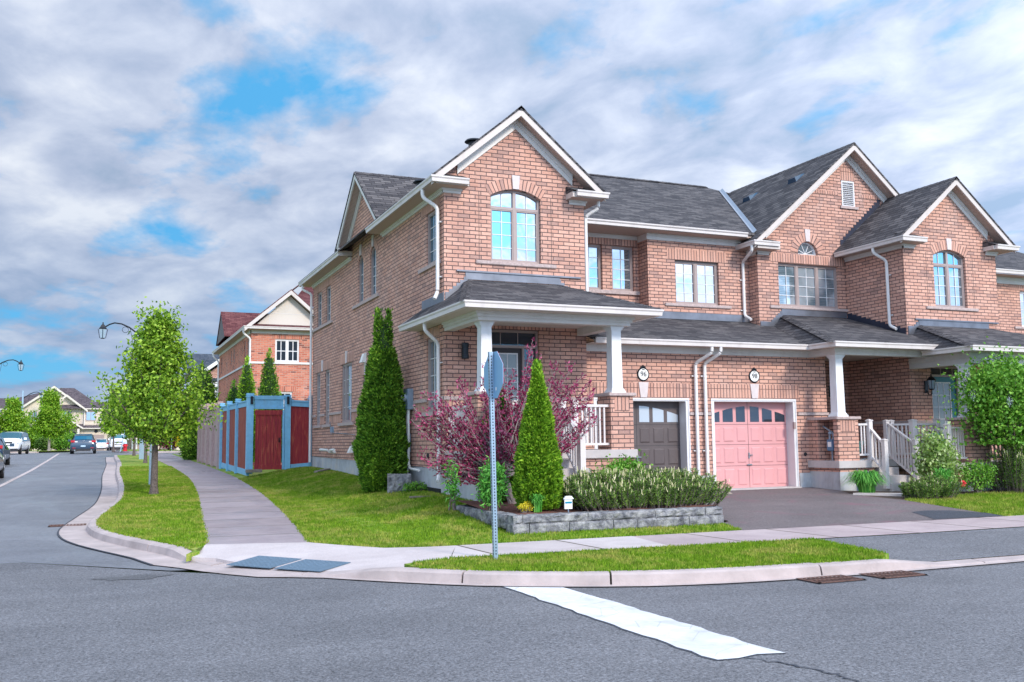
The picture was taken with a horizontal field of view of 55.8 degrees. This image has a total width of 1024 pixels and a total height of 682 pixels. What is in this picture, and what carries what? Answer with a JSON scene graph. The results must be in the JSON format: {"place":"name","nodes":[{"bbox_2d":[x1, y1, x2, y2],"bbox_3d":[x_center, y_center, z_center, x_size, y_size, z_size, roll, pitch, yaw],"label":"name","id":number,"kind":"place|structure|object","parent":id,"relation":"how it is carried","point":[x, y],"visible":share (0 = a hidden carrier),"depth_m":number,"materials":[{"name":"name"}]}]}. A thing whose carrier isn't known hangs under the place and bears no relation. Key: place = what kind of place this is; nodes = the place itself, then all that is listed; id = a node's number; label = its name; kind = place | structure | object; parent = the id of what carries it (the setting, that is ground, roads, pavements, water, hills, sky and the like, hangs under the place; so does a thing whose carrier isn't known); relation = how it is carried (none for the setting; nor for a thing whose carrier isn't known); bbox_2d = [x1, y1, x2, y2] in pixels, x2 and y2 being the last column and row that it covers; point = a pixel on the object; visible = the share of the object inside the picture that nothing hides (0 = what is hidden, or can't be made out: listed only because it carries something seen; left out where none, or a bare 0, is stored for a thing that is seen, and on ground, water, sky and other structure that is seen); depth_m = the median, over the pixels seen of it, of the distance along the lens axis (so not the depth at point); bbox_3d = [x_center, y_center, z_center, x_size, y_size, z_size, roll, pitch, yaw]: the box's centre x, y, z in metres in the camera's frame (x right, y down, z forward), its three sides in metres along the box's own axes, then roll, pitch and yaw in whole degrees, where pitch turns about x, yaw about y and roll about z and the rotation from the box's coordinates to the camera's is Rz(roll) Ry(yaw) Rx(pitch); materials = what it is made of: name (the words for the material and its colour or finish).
{"place":"outdoors","nodes":[
{"label":"outdoors","id":0,"kind":"place"},
{"bbox_2d":[50,450,118,452],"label":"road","id":1,"kind":"structure","parent":0,"point":[88,451],"depth_m":94.28,"materials":[{"name":"grey asphalt"}]},
{"bbox_2d":[96,439,109,450],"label":"parked car","id":2,"kind":"object","parent":1,"relation":"on","point":[102,444],"visible":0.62,"depth_m":118.61,"materials":[{"name":"white paint"}]},
{"bbox_2d":[108,434,127,450],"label":"parked van","id":3,"kind":"object","parent":1,"relation":"on","point":[117,438],"visible":0.59,"depth_m":117.74,"materials":[{"name":"white paint"}]},
{"bbox_2d":[0,452,190,570],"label":"side road","id":4,"kind":"structure","parent":0,"point":[62,488],"depth_m":22.93,"materials":[{"name":"grey asphalt"}]},
{"bbox_2d":[0,450,9,477],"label":"parked car","id":5,"kind":"object","parent":4,"relation":"on","point":[2,466],"visible":1,"depth_m":34.87,"materials":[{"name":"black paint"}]},
{"bbox_2d":[0,437,13,464],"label":"parked car","id":6,"kind":"object","parent":4,"relation":"on","point":[3,447],"visible":0.73,"depth_m":46.66,"materials":[{"name":"blue paint"}]},
{"bbox_2d":[0,431,29,453],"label":"parked car","id":7,"kind":"object","parent":4,"relation":"on","point":[20,441],"visible":0.78,"depth_m":71.45,"materials":[{"name":"white paint"}]},
{"bbox_2d":[0,453,59,486],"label":"line","id":8,"kind":"object","parent":4,"relation":"on","point":[7,482],"visible":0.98,"depth_m":39.42,"materials":[{"name":"paint"}]},
{"bbox_2d":[68,434,99,453],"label":"car","id":9,"kind":"object","parent":4,"relation":"on","point":[83,442],"visible":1,"depth_m":70.16,"materials":[{"name":"blue paint"}]},
{"bbox_2d":[10,450,181,455],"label":"kerb","id":10,"kind":"structure","parent":4,"relation":"on","point":[170,452],"depth_m":72.45,"materials":[{"name":"concrete"}]},
{"bbox_2d":[57,457,152,564],"bbox_3d":[-15.710,5.146,36.744,1.363,0.928,52.454,2,-6,-23],"label":"seam","id":11,"kind":"object","parent":4,"relation":"on","point":[93,548],"visible":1,"depth_m":16.22,"materials":[{"name":"asphalt"}]},
{"bbox_2d":[59,457,1023,586],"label":"gutter pan","id":12,"kind":"object","parent":4,"relation":"on","point":[79,535],"visible":0.91,"depth_m":13.75,"materials":[{"name":"concrete"}]},
{"bbox_2d":[86,455,1023,584],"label":"kerb","id":13,"kind":"structure","parent":4,"relation":"on","point":[670,576],"depth_m":11.22,"materials":[{"name":"concrete"}]},
{"bbox_2d":[119,449,178,450],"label":"lawn","id":14,"kind":"structure","parent":0,"point":[148,450],"depth_m":79.37,"materials":[{"name":"green plant"}]},
{"bbox_2d":[94,389,122,451],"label":"pear tree","id":15,"kind":"object","parent":14,"relation":"on","point":[106,428],"visible":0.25,"depth_m":77.16,"materials":[{"name":"green plant"}]},
{"bbox_2d":[182,353,218,393],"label":"brick house","id":16,"kind":"structure","parent":14,"relation":"on","point":[210,362],"depth_m":80.98,"materials":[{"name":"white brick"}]},
{"bbox_2d":[96,455,209,561],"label":"verge lawn","id":17,"kind":"structure","parent":0,"point":[128,460],"depth_m":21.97,"materials":[{"name":"green plant"}]},
{"bbox_2d":[98,322,144,458],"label":"street lamp","id":18,"kind":"object","parent":17,"relation":"on","point":[103,328],"visible":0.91,"depth_m":52.38,"materials":[{"name":"black metal"}]},
{"bbox_2d":[87,296,226,494],"bbox_3d":[-9.123,1.457,25.026,3.430,5.186,3.475,2,-6,-23],"label":"pear tree","id":19,"kind":"object","parent":17,"relation":"on","point":[155,367],"visible":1,"depth_m":24.70,"materials":[{"name":"green plant"}]},
{"bbox_2d":[172,454,740,547],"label":"side lawn","id":20,"kind":"structure","parent":0,"point":[236,475],"depth_m":16.81,"materials":[{"name":"green plant"}]},
{"bbox_2d":[178,360,218,459],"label":"cedar","id":21,"kind":"object","parent":20,"relation":"on","point":[188,450],"visible":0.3,"depth_m":50.52,"materials":[{"name":"green plant"}]},
{"bbox_2d":[197,401,222,468],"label":"fence","id":22,"kind":"object","parent":20,"relation":"on","point":[207,446],"visible":0.52,"depth_m":42.98,"materials":[{"name":"grey wood"}]},
{"bbox_2d":[219,393,311,475],"bbox_3d":[-9.309,3.515,35.992,2.245,2.735,7.782,2,-6,-23],"label":"fence","id":23,"kind":"object","parent":20,"relation":"on","point":[236,445],"visible":0.93,"depth_m":32.70,"materials":[{"name":"blue wood"}]},
{"bbox_2d":[351,307,410,491],"bbox_3d":[-3.030,1.385,22.488,1.417,4.433,1.363,0,-6,-5],"label":"cedar","id":24,"kind":"object","parent":20,"relation":"on","point":[380,444],"visible":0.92,"depth_m":22.11,"materials":[{"name":"green plant"}]},
{"bbox_2d":[387,473,410,492],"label":"stone block","id":25,"kind":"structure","parent":20,"relation":"on","point":[394,481],"depth_m":21.43,"materials":[{"name":"grey stone"}]},
{"bbox_2d":[399,481,427,491],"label":"weeds","id":26,"kind":"object","parent":20,"relation":"on","point":[416,486],"visible":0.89,"depth_m":21.15,"materials":[{"name":"green plant"}]},
{"bbox_2d":[440,458,461,509],"bbox_3d":[-1.045,2.493,16.922,0.423,0.936,0.445,2,-6,-23],"label":"perennial","id":27,"kind":"object","parent":20,"relation":"on","point":[454,491],"visible":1,"depth_m":16.90,"materials":[{"name":"green plant"}]},
{"bbox_2d":[456,499,713,514],"bbox_3d":[0.912,3.015,18.426,4.050,0.188,5.200,2,-6,-23],"label":"planting bed","id":28,"kind":"object","parent":20,"relation":"on","point":[510,508],"visible":0.22,"depth_m":16.60,"materials":[{"name":"brown soil"}]},
{"bbox_2d":[470,455,511,512],"bbox_3d":[-0.325,2.421,16.311,0.722,0.996,0.637,2,-6,-23],"label":"perennial","id":29,"kind":"object","parent":28,"relation":"on","point":[485,488],"visible":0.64,"depth_m":16.24,"materials":[{"name":"green plant"}]},
{"bbox_2d":[478,389,515,500],"bbox_3d":[-0.234,1.956,18.236,0.849,2.271,0.839,2,-6,-23],"label":"shrub","id":30,"kind":"object","parent":28,"relation":"on","point":[502,399],"visible":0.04,"depth_m":18.15,"materials":[{"name":"plant"}]},
{"bbox_2d":[409,337,600,503],"bbox_3d":[-0.105,1.480,17.775,3.802,3.156,1.517,2,-6,-23],"label":"sand cherry","id":31,"kind":"object","parent":28,"relation":"on","point":[505,446],"visible":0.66,"depth_m":17.39,"materials":[{"name":"purple plant"}]},
{"bbox_2d":[517,501,533,512],"bbox_3d":[0.224,2.734,15.780,0.287,0.247,0.246,0,-6,-2],"label":"stonecrop","id":32,"kind":"object","parent":28,"relation":"on","point":[526,507],"visible":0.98,"depth_m":15.75,"materials":[{"name":"yellow plant"}]},
{"bbox_2d":[526,493,545,511],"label":"day lily","id":33,"kind":"object","parent":28,"relation":"on","point":[537,503],"visible":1,"depth_m":15.74,"materials":[{"name":"green plant"}]},
{"bbox_2d":[511,358,565,510],"bbox_3d":[0.427,1.614,16.365,0.931,2.666,0.960,2,-6,-23],"label":"cedar","id":34,"kind":"object","parent":28,"relation":"on","point":[538,468],"visible":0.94,"depth_m":16.09,"materials":[{"name":"green plant"}]},
{"bbox_2d":[595,449,652,473],"bbox_3d":[2.144,2.546,18.244,1.281,1.012,0.933,2,-6,-23],"label":"rose bush","id":35,"kind":"object","parent":28,"relation":"on","point":[622,464],"visible":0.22,"depth_m":18.16,"materials":[{"name":"green plant"}]},
{"bbox_2d":[560,463,732,510],"bbox_3d":[2.236,2.551,17.060,3.252,0.768,1.612,2,-6,-23],"label":"mugo pine","id":36,"kind":"object","parent":28,"relation":"on","point":[639,487],"visible":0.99,"depth_m":16.59,"materials":[{"name":"green plant"}]},
{"bbox_2d":[452,504,723,534],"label":"retaining wall","id":37,"kind":"structure","parent":20,"relation":"on","point":[514,523],"depth_m":15.78,"materials":[{"name":"grey stone"}]},
{"bbox_2d":[0,561,1023,681],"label":"road","id":38,"kind":"structure","parent":0,"point":[63,623],"depth_m":8.32,"materials":[{"name":"grey asphalt"}]},
{"bbox_2d":[93,574,173,579],"bbox_3d":[-4.657,2.911,11.900,0.958,0.001,0.474,2,-6,-23],"label":"worn patch","id":39,"kind":"object","parent":38,"relation":"on","point":[147,576],"visible":1,"depth_m":11.90,"materials":[{"name":"grey asphalt"}]},
{"bbox_2d":[503,586,784,658],"bbox_3d":[0.969,2.549,9.056,0.630,0.001,4.120,2,-6,-23],"label":"stop line","id":40,"kind":"object","parent":38,"relation":"on","point":[700,641],"visible":1,"depth_m":8.46,"materials":[{"name":"paint"}]},
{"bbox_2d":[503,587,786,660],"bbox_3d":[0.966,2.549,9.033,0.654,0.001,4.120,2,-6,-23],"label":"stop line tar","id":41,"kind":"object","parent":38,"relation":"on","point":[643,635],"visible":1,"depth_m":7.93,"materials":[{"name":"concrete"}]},
{"bbox_2d":[794,575,865,583],"bbox_3d":[3.642,2.733,11.054,0.680,0.033,0.420,2,-6,-23],"label":"storm drain","id":42,"kind":"object","parent":38,"relation":"on","point":[829,579],"visible":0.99,"depth_m":11.00,"materials":[{"name":"metal"}]},
{"bbox_2d":[860,570,927,578],"bbox_3d":[4.482,2.758,11.378,0.680,0.033,0.420,2,-6,-23],"label":"storm drain","id":43,"kind":"object","parent":38,"relation":"on","point":[893,574],"visible":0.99,"depth_m":11.33,"materials":[{"name":"metal"}]},
{"bbox_2d":[0,0,1023,420],"label":"sky","id":44,"kind":"structure","parent":0,"point":[202,157],"materials":[{"name":"blue"}]},
{"bbox_2d":[5,451,1023,584],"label":"ground","id":45,"kind":"structure","parent":0,"point":[253,474],"depth_m":16.01,"materials":[{"name":"green plant"}]},
{"bbox_2d":[0,386,122,451],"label":"cream house","id":46,"kind":"structure","parent":45,"relation":"on","point":[74,400],"depth_m":124.68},
{"bbox_2d":[96,402,179,449],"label":"brown house","id":47,"kind":"structure","parent":45,"relation":"on","point":[131,441],"depth_m":127.68,"materials":[{"name":"beige"}]},
{"bbox_2d":[147,454,306,543],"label":"side walk","id":48,"kind":"structure","parent":45,"relation":"on","point":[234,510],"depth_m":20.17,"materials":[{"name":"grey concrete"}]},
{"bbox_2d":[225,379,239,403],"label":"cedar","id":49,"kind":"object","parent":45,"relation":"on","point":[232,395],"visible":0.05,"depth_m":43.83,"materials":[{"name":"green plant"}]},
{"bbox_2d":[236,355,256,462],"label":"cedar","id":50,"kind":"object","parent":45,"relation":"on","point":[246,384],"visible":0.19,"depth_m":42.87,"materials":[{"name":"green plant"}]},
{"bbox_2d":[212,285,312,465],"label":"red brick house","id":51,"kind":"structure","parent":45,"relation":"on","point":[281,330],"depth_m":47.86,"materials":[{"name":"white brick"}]},
{"bbox_2d":[275,339,298,361],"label":"window","id":52,"kind":"structure","parent":51,"relation":"in","point":[286,350],"depth_m":47.72,"materials":[{"name":"white plastic"}]},
{"bbox_2d":[253,347,278,461],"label":"cedar","id":53,"kind":"object","parent":45,"relation":"on","point":[269,385],"visible":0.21,"depth_m":41.01,"materials":[{"name":"green plant"}]},
{"bbox_2d":[192,542,455,571],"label":"corner ramp","id":54,"kind":"structure","parent":45,"relation":"on","point":[360,557],"depth_m":13.19,"materials":[{"name":"grey concrete"}]},
{"bbox_2d":[226,556,300,567],"bbox_3d":[-3.252,2.897,12.689,0.730,0.067,0.620,-4,-7,27],"label":"tactile plate","id":55,"kind":"object","parent":54,"relation":"on","point":[264,561],"visible":1,"depth_m":12.66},
{"bbox_2d":[274,559,350,571],"bbox_3d":[-2.540,2.856,12.320,0.730,0.056,0.620,-4,-7,27],"label":"tactile plate","id":56,"kind":"object","parent":54,"relation":"on","point":[312,565],"visible":1,"depth_m":12.29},
{"bbox_2d":[298,105,754,502],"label":"townhouse","id":57,"kind":"structure","parent":45,"relation":"on","point":[512,235],"depth_m":22.17,"materials":[{"name":"brick"}]},
{"bbox_2d":[317,373,319,424],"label":"window","id":58,"kind":"structure","parent":57,"relation":"in","point":[318,375],"depth_m":32.41,"materials":[{"name":"grey glass"}]},
{"bbox_2d":[326,370,328,423],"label":"window","id":59,"kind":"structure","parent":57,"relation":"in","point":[327,372],"depth_m":31.14,"materials":[{"name":"grey glass"}]},
{"bbox_2d":[327,285,330,321],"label":"window","id":60,"kind":"structure","parent":57,"relation":"in","point":[328,288],"depth_m":31.39,"materials":[{"name":"grey"}]},
{"bbox_2d":[342,362,351,422],"bbox_3d":[-4.823,1.531,28.526,0.070,1.740,1.270,2,-6,-23],"label":"window","id":61,"kind":"structure","parent":57,"relation":"in","point":[347,368],"depth_m":28.68,"materials":[{"name":"grey glass"}]},
{"bbox_2d":[359,256,362,302],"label":"window","id":62,"kind":"structure","parent":57,"relation":"in","point":[361,260],"depth_m":27.51,"materials":[{"name":"grey"}]},
{"bbox_2d":[371,247,375,295],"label":"window","id":63,"kind":"structure","parent":57,"relation":"in","point":[373,259],"depth_m":26.30,"materials":[{"name":"grey"}]},
{"bbox_2d":[428,210,435,264],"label":"window","id":64,"kind":"structure","parent":57,"relation":"in","point":[432,216],"depth_m":21.73,"materials":[{"name":"blue"}]},
{"bbox_2d":[428,337,435,411],"bbox_3d":[-1.705,0.743,21.239,0.070,1.620,0.660,2,-6,-23],"label":"window","id":65,"kind":"structure","parent":57,"relation":"in","point":[431,344],"depth_m":21.42,"materials":[{"name":"grey glass"}]},
{"bbox_2d":[492,348,521,404],"bbox_3d":[-0.193,1.248,20.989,0.910,2.210,0.100,2,-6,-23],"label":"front door","id":66,"kind":"structure","parent":57,"relation":"in","point":[511,358],"depth_m":21.15,"materials":[{"name":"grey"}]},
{"bbox_2d":[476,191,556,268],"bbox_3d":[0.070,-2.499,21.457,1.930,1.725,0.200,2,-6,-23],"label":"window","id":67,"kind":"structure","parent":57,"relation":"in","point":[515,241],"depth_m":21.51,"materials":[{"name":"blue"}]},
{"bbox_2d":[588,244,600,288],"bbox_3d":[2.039,-1.969,25.701,0.700,1.220,0.070,2,-6,-23],"label":"window","id":68,"kind":"structure","parent":57,"relation":"in","point":[594,251],"depth_m":25.77,"materials":[{"name":"blue"}]},
{"bbox_2d":[612,246,632,290],"bbox_3d":[2.941,-1.939,26.084,0.680,1.220,0.070,2,-6,-23],"label":"window","id":69,"kind":"structure","parent":57,"relation":"in","point":[622,267],"depth_m":26.11,"materials":[{"name":"blue"}]},
{"bbox_2d":[597,401,680,475],"bbox_3d":[2.924,2.466,22.629,2.380,2.100,0.095,2,-6,-23],"label":"garage door","id":70,"kind":"structure","parent":57,"relation":"in","point":[656,424],"depth_m":22.87,"materials":[{"name":"plastic"}]},
{"bbox_2d":[665,261,731,308],"bbox_3d":[5.026,-1.533,26.314,2.120,1.265,0.200,2,-6,-23],"label":"window","id":71,"kind":"structure","parent":57,"relation":"in","point":[696,282],"depth_m":26.37,"materials":[{"name":"white glass"}]},
{"bbox_2d":[489,515,1023,555],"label":"sidewalk","id":72,"kind":"structure","parent":45,"relation":"on","point":[850,530],"depth_m":15.40,"materials":[{"name":"grey concrete"}]},
{"bbox_2d":[452,536,667,556],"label":"front walk new slabs","id":73,"kind":"structure","parent":72,"relation":"on","point":[556,545],"depth_m":13.62,"materials":[{"name":"grey concrete"}]},
{"bbox_2d":[650,142,940,490],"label":"townhouse","id":74,"kind":"structure","parent":45,"relation":"on","point":[774,396],"depth_m":24.35,"materials":[{"name":"brick"}]},
{"bbox_2d":[714,402,788,487],"bbox_3d":[5.836,2.563,23.865,2.350,2.100,0.095,2,-6,-23],"label":"garage door","id":75,"kind":"structure","parent":74,"relation":"in","point":[751,437],"depth_m":23.89,"materials":[{"name":"plastic"}]},
{"bbox_2d":[798,242,815,254],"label":"window","id":76,"kind":"structure","parent":74,"relation":"in","point":[805,248],"depth_m":27.51,"materials":[{"name":"white glass"}]},
{"bbox_2d":[770,263,847,311],"bbox_3d":[8.365,-1.507,27.303,2.800,1.305,0.200,2,-6,-23],"label":"window","id":77,"kind":"structure","parent":74,"relation":"in","point":[801,287],"depth_m":27.37,"materials":[{"name":"glass"}]},
{"bbox_2d":[823,527,1023,561],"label":"driveway apron","id":78,"kind":"object","parent":45,"relation":"on","point":[944,546],"visible":0.86,"depth_m":13.77,"materials":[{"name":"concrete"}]},
{"bbox_2d":[833,176,1023,491],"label":"townhouse","id":79,"kind":"structure","parent":45,"relation":"on","point":[920,263],"depth_m":26.32,"materials":[{"name":"brick"}]},
{"bbox_2d":[932,377,956,440],"bbox_3d":[11.623,2.076,25.978,0.940,2.220,0.056,2,-6,-23],"label":"front door","id":80,"kind":"structure","parent":79,"relation":"in","point":[942,385],"depth_m":26.02,"materials":[{"name":"grey"}]},
{"bbox_2d":[926,251,978,311],"bbox_3d":[11.959,-1.656,26.452,1.900,1.665,0.200,2,-6,-23],"label":"window","id":81,"kind":"structure","parent":79,"relation":"in","point":[948,266],"depth_m":26.52,"materials":[{"name":"blue"}]},
{"bbox_2d":[995,252,1023,387],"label":"townhouse","id":82,"kind":"structure","parent":45,"relation":"on","point":[1010,289],"depth_m":31.33,"materials":[{"name":"brick"}]},
{"bbox_2d":[1014,291,1023,328],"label":"window","id":83,"kind":"structure","parent":82,"relation":"in","point":[1021,292],"depth_m":31.67,"materials":[{"name":"white glass"}]},
{"bbox_2d":[404,536,888,579],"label":"front verge lawn","id":84,"kind":"structure","parent":0,"point":[412,565],"depth_m":11.85,"materials":[{"name":"green plant"}]},
{"bbox_2d":[484,351,503,559],"bbox_3d":[-0.246,1.465,12.339,0.104,2.660,0.600,2,-6,-23],"label":"stop sign","id":85,"kind":"object","parent":84,"relation":"on","point":[493,377],"visible":1,"depth_m":12.33,"materials":[{"name":"metal"}]},
{"bbox_2d":[706,487,995,529],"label":"driveway","id":86,"kind":"structure","parent":0,"point":[755,509],"depth_m":18.99,"materials":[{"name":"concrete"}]},
{"bbox_2d":[913,510,1001,518],"bbox_3d":[8.192,3.251,18.181,1.770,0.050,1.220,2,-6,-23],"label":"driveway patch","id":87,"kind":"object","parent":86,"relation":"on","point":[939,514],"visible":1,"depth_m":18.10,"materials":[{"name":"grey asphalt"}]},
{"bbox_2d":[844,490,1004,499],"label":"garden soil","id":88,"kind":"structure","parent":0,"point":[902,498],"depth_m":22.70,"materials":[{"name":"brown soil"}]},
{"bbox_2d":[842,470,893,492],"bbox_3d":[8.168,3.265,22.312,1.324,0.569,1.277,2,-6,-23],"label":"lily clump","id":89,"kind":"object","parent":88,"relation":"on","point":[865,481],"visible":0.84,"depth_m":22.15,"materials":[{"name":"green plant"}]},
{"bbox_2d":[853,492,902,495],"bbox_3d":[8.443,3.499,22.042,1.300,0.080,0.370,-2,-6,14],"label":"stepping stone","id":90,"kind":"object","parent":88,"relation":"on","point":[883,494],"visible":0.57,"depth_m":21.91,"materials":[{"name":"concrete"}]},
{"bbox_2d":[898,472,965,498],"bbox_3d":[9.223,3.172,21.269,1.464,0.593,0.931,2,-6,-23],"label":"mugo pine","id":91,"kind":"object","parent":88,"relation":"on","point":[927,489],"visible":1,"depth_m":21.09,"materials":[{"name":"green plant"}]},
{"bbox_2d":[907,420,965,482],"bbox_3d":[9.883,2.722,22.408,1.240,1.791,1.122,5,-8,-44],"label":"shrub","id":92,"kind":"object","parent":88,"relation":"on","point":[930,460],"visible":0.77,"depth_m":22.25,"materials":[{"name":"green plant"}]},
{"bbox_2d":[933,467,954,494],"bbox_3d":[9.673,3.177,21.674,0.558,0.678,0.578,2,-6,-23],"label":"iris clump","id":93,"kind":"object","parent":88,"relation":"on","point":[944,473],"visible":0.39,"depth_m":21.57,"materials":[{"name":"green plant"}]},
{"bbox_2d":[930,336,1023,479],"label":"lilac","id":94,"kind":"object","parent":88,"relation":"on","point":[995,398],"visible":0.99,"depth_m":22.75,"materials":[{"name":"green plant"}]},
{"bbox_2d":[956,458,1004,492],"bbox_3d":[10.874,3.143,22.591,1.433,0.938,0.871,2,-6,-23],"label":"rose bush","id":95,"kind":"object","parent":88,"relation":"on","point":[974,477],"visible":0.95,"depth_m":22.51,"materials":[{"name":"green plant"}]},
{"bbox_2d":[987,439,1023,491],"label":"mugo pine","id":96,"kind":"object","parent":88,"relation":"on","point":[1015,484],"visible":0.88,"depth_m":22.81,"materials":[{"name":"green plant"}]},
{"bbox_2d":[989,423,1023,486],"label":"green bush","id":97,"kind":"object","parent":88,"relation":"on","point":[1018,446],"visible":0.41,"depth_m":22.82,"materials":[{"name":"green plant"}]},
{"bbox_2d":[904,490,1023,515],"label":"garden lawn","id":98,"kind":"structure","parent":0,"point":[979,507],"depth_m":19.57,"materials":[{"name":"green plant"}]},
{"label":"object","id":99,"kind":"structure","parent":0,"visible":0},
{"bbox_2d":[0,395,33,436],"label":"maple tree","id":100,"kind":"object","parent":99,"relation":"on","point":[12,419],"visible":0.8,"depth_m":95.48,"materials":[{"name":"green plant"}]},
{"bbox_2d":[33,437,55,451],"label":"spruce bush","id":101,"kind":"object","parent":99,"relation":"on","point":[42,443],"visible":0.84,"depth_m":97.46,"materials":[{"name":"green plant"}]},
{"bbox_2d":[22,386,81,451],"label":"maple tree","id":102,"kind":"object","parent":99,"relation":"on","point":[50,419],"visible":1,"depth_m":92.27,"materials":[{"name":"green plant"}]},
{"bbox_2d":[30,429,77,451],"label":"green bush","id":103,"kind":"object","parent":99,"relation":"on","point":[63,444],"visible":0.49,"depth_m":100.41,"materials":[{"name":"green plant"}]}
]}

